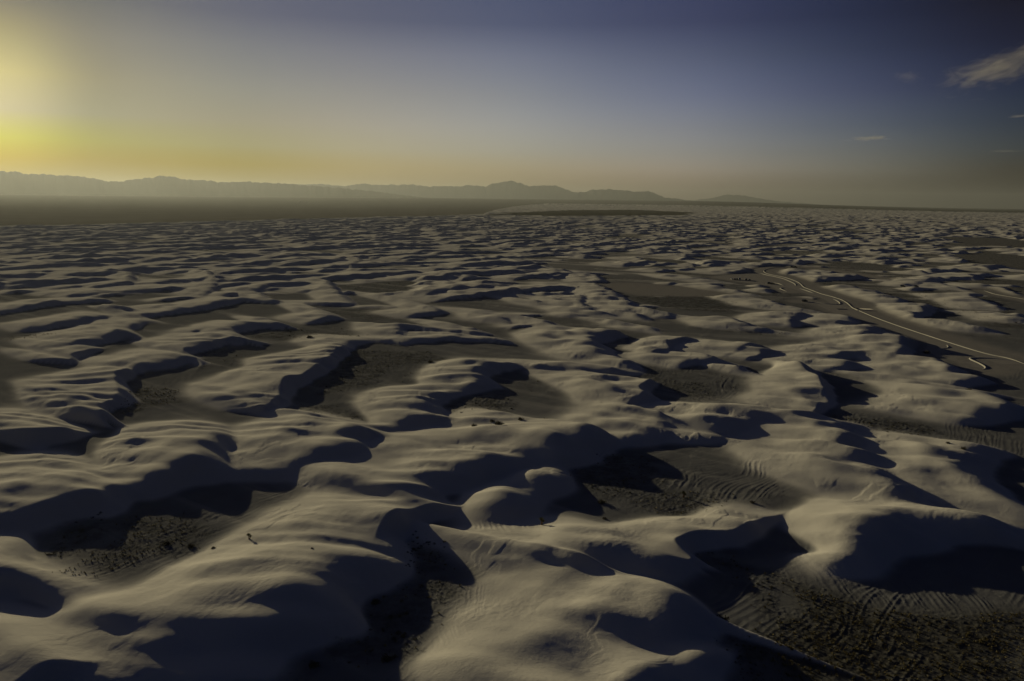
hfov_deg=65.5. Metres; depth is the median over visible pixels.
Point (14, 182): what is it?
mountain range
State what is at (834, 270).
road
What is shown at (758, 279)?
parking area
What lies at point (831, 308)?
parking area
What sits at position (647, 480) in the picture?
desert scrub
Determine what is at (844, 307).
road
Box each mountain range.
[0,171,422,197]
[297,181,686,200]
[687,195,818,204]
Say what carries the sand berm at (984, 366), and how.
on the dune field
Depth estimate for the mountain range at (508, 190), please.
34119.99 m
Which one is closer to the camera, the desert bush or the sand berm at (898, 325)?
the desert bush
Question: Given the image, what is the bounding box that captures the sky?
[0,0,1023,208]
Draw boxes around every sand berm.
[763,267,1023,363]
[969,357,1014,368]
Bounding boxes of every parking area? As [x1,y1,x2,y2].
[713,272,789,289]
[810,302,846,313]
[925,340,992,367]
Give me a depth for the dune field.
238.62 m
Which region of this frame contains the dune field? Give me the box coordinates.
[0,194,1023,680]
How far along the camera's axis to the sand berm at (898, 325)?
487.62 m
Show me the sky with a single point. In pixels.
(890, 103)
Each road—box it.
[753,266,1022,364]
[764,266,884,278]
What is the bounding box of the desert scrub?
[5,236,1023,680]
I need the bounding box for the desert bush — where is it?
[717,615,729,620]
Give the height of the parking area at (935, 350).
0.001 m

